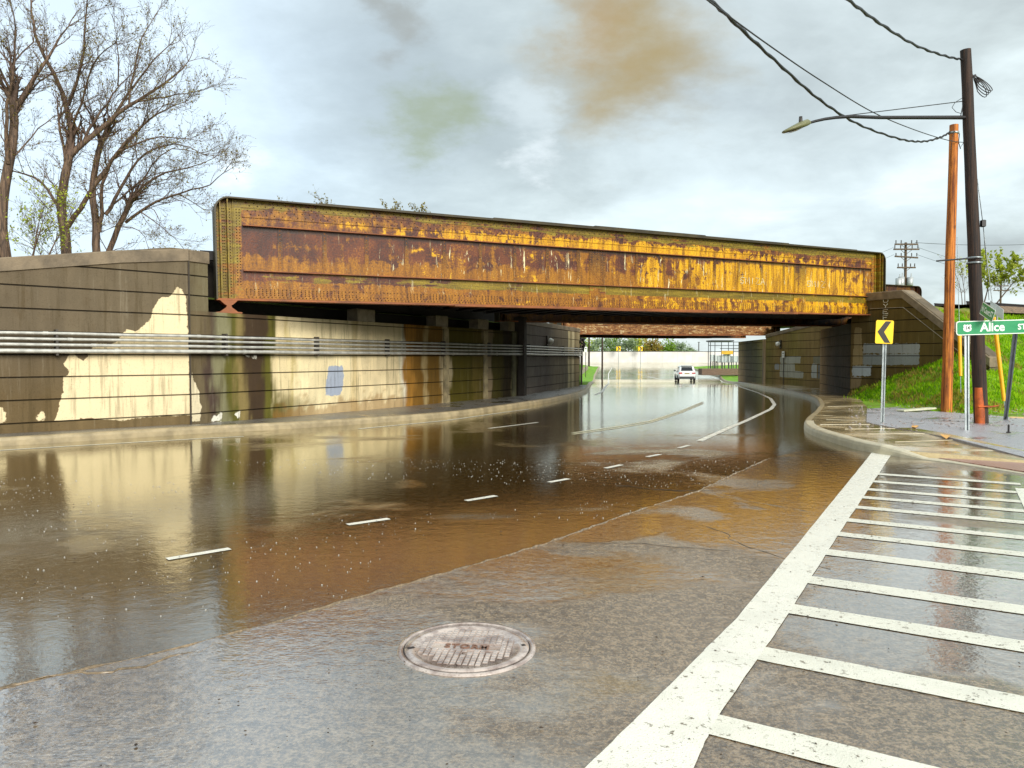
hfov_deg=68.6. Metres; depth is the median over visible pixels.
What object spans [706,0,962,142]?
cable
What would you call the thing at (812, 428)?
kerb
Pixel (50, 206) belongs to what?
young tree
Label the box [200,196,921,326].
railway bridge
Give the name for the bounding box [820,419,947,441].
slab joints
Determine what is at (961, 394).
grass
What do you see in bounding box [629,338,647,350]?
distant tree
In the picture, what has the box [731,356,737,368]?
electrical cabinet
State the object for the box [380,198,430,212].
distant tree
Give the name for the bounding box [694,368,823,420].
kerb
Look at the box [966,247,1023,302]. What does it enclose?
leafy tree
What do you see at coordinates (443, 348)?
pipe bracket
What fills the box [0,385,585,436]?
sidewalk
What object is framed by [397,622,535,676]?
manhole cover
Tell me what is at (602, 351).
utility pole
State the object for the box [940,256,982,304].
leafy tree
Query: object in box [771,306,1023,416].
embankment
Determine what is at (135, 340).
conduit
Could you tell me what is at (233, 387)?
abutment
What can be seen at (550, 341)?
wall lamp
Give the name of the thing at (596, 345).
distant tree
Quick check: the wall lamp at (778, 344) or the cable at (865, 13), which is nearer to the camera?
the cable at (865, 13)
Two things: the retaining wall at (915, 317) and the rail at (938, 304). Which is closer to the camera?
the retaining wall at (915, 317)
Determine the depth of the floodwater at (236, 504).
8.40 m
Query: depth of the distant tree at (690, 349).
199.59 m
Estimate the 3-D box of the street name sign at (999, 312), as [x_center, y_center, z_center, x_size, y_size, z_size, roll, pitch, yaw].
[10.058,-1.470,15.522,0.080,0.536,0.310,-1,2,-14]
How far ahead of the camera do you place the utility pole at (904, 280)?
61.48 m
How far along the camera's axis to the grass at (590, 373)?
93.72 m
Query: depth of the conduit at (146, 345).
17.84 m
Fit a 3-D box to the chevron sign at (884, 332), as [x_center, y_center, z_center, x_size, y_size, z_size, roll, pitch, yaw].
[8.426,-0.218,17.033,0.409,2.461,0.089,0,2,0]
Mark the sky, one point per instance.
(654, 115)
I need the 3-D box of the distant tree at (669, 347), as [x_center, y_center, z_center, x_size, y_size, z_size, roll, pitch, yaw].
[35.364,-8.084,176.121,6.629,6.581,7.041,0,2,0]
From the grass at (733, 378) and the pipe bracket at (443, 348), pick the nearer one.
the pipe bracket at (443, 348)
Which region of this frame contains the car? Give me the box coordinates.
[674,365,695,380]
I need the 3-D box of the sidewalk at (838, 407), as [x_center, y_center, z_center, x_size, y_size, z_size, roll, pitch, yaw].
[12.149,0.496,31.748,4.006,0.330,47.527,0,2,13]
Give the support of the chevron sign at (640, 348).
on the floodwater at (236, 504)
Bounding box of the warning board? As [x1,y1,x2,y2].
[721,351,732,353]
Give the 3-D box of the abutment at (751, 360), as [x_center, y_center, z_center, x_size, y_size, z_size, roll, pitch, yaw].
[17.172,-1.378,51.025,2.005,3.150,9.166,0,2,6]
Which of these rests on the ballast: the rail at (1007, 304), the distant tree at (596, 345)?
the rail at (1007, 304)
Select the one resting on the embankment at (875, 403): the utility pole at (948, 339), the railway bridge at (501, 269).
the utility pole at (948, 339)
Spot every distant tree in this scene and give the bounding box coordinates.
[277,185,331,203]
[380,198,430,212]
[585,338,599,350]
[586,338,612,350]
[603,338,620,350]
[610,338,638,350]
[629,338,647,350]
[640,338,664,350]
[650,339,677,350]
[665,340,687,350]
[678,344,696,350]
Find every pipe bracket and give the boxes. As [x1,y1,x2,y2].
[54,329,58,355]
[222,334,227,355]
[314,337,319,355]
[385,339,389,355]
[441,341,445,355]
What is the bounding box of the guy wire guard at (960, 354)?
[957,237,961,391]
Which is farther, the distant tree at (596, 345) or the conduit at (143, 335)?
the distant tree at (596, 345)
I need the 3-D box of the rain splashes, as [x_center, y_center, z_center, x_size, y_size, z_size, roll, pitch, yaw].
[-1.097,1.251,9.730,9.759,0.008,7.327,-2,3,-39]
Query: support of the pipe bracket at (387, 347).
attached to the abutment at (233, 387)
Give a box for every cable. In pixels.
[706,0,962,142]
[710,0,950,142]
[846,0,962,60]
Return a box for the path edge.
[866,422,1023,457]
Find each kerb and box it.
[0,367,599,445]
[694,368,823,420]
[804,420,1023,473]
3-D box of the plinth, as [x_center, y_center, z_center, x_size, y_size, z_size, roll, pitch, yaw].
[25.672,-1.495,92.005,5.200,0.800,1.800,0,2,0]
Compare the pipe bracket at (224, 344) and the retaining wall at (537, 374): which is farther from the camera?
the retaining wall at (537, 374)
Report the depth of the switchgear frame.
91.88 m
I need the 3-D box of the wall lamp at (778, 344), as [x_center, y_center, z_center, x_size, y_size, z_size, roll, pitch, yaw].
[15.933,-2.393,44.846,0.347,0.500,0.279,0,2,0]
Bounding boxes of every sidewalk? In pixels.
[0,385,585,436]
[746,382,1023,462]
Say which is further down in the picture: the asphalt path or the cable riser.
the asphalt path
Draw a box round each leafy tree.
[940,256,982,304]
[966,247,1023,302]
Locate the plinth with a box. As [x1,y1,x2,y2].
[698,368,737,374]
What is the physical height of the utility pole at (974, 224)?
8.597 m
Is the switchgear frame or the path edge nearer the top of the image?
the switchgear frame
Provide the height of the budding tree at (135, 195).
8.168 m
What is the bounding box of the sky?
[0,0,1023,350]
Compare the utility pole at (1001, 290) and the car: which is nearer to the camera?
the car
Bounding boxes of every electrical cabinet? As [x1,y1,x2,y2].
[717,356,723,368]
[723,354,730,367]
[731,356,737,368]
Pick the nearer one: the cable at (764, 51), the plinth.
the cable at (764, 51)
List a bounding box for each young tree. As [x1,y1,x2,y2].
[4,171,90,255]
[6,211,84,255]
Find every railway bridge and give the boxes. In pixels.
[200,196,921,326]
[551,323,779,338]
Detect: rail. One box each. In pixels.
[934,303,957,305]
[966,301,1023,306]
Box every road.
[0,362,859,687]
[0,451,1023,767]
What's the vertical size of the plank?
0.084 m
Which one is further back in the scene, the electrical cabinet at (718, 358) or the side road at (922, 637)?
the electrical cabinet at (718, 358)
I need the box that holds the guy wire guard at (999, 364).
[977,179,1006,418]
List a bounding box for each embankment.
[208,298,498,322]
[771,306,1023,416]
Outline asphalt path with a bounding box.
[867,407,1023,456]
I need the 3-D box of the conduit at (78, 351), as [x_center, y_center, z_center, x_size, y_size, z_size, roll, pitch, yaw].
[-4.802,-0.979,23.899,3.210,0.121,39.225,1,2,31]
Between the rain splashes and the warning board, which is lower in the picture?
the rain splashes
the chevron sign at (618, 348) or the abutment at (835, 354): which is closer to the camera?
the abutment at (835, 354)
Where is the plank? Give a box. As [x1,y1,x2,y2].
[897,407,936,411]
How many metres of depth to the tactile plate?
11.09 m
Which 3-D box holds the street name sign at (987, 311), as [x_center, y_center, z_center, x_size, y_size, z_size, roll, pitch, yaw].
[9.847,-1.493,15.533,0.040,0.459,0.748,0,2,13]
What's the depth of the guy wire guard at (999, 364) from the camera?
18.45 m
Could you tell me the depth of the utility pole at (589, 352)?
117.78 m
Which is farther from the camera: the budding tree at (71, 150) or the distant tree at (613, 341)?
the distant tree at (613, 341)
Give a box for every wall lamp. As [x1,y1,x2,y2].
[546,336,553,344]
[775,340,781,347]
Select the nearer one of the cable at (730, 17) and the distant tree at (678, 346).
the cable at (730, 17)
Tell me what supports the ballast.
on the embankment at (875, 403)
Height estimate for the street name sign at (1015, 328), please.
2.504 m
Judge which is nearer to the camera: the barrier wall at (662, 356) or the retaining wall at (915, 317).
the retaining wall at (915, 317)
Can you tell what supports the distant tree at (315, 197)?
on the grass at (590, 373)
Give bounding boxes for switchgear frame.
[706,340,737,368]
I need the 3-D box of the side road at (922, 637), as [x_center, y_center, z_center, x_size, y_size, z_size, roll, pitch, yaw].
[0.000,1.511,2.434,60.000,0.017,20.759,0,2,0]
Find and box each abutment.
[188,249,517,423]
[738,339,765,382]
[820,323,850,395]
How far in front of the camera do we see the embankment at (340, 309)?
21.95 m
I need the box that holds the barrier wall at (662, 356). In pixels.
[583,351,737,361]
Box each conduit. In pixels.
[0,331,581,348]
[0,337,582,350]
[0,342,582,353]
[0,348,582,355]
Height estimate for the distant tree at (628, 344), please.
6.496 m
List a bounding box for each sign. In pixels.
[584,347,586,376]
[616,346,620,362]
[638,346,642,362]
[782,351,784,383]
[875,320,893,423]
[956,319,1023,429]
[980,302,995,321]
[990,301,1003,319]
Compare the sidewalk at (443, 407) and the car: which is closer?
the sidewalk at (443, 407)
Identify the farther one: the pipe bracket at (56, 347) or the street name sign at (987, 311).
the street name sign at (987, 311)
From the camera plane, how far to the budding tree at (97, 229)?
28.73 m
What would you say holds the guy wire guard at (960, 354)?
on the embankment at (875, 403)
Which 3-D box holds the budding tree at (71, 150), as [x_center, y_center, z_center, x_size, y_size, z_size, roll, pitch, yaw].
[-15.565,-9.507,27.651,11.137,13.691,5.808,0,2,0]
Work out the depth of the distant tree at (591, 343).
174.98 m
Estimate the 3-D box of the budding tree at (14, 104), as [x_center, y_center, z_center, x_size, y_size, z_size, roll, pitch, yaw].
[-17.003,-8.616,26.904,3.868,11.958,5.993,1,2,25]
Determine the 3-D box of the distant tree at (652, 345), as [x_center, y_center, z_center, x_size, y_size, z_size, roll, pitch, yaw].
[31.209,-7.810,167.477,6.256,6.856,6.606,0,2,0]
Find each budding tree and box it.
[0,0,110,257]
[0,0,244,253]
[45,0,247,251]
[91,118,255,250]
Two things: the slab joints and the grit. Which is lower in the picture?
the grit
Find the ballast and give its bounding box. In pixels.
[936,304,1023,312]
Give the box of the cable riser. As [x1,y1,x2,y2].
[579,337,585,384]
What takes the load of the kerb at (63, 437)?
on the floodwater at (236, 504)
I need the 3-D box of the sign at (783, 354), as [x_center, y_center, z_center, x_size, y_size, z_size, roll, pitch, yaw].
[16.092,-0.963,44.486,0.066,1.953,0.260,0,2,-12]
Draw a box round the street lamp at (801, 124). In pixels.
[782,97,965,133]
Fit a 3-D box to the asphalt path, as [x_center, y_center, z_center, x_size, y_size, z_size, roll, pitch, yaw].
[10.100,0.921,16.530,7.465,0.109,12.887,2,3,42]
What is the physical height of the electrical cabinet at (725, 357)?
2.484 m
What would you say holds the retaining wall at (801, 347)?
on the ground
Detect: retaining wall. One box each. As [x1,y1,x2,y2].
[0,248,189,433]
[514,317,579,395]
[765,319,841,387]
[850,290,1001,393]
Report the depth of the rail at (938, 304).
34.40 m
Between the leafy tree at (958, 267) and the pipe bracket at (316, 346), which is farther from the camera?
the leafy tree at (958, 267)
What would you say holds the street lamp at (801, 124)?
attached to the utility pole at (974, 224)
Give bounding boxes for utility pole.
[588,338,589,366]
[601,338,602,364]
[893,240,919,285]
[936,48,998,422]
[941,124,962,412]
[993,283,1009,302]
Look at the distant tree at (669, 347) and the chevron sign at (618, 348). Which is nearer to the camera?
the chevron sign at (618, 348)
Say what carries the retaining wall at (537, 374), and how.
on the ground
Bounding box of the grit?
[7,492,1019,767]
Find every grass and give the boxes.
[582,365,598,384]
[694,365,737,381]
[844,308,1023,413]
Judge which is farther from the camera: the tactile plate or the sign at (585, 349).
the sign at (585, 349)
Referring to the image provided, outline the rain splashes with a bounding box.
[1,459,754,618]
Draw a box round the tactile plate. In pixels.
[939,458,1023,471]
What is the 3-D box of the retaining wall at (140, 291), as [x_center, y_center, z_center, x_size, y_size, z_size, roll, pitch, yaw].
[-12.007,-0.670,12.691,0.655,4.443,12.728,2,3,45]

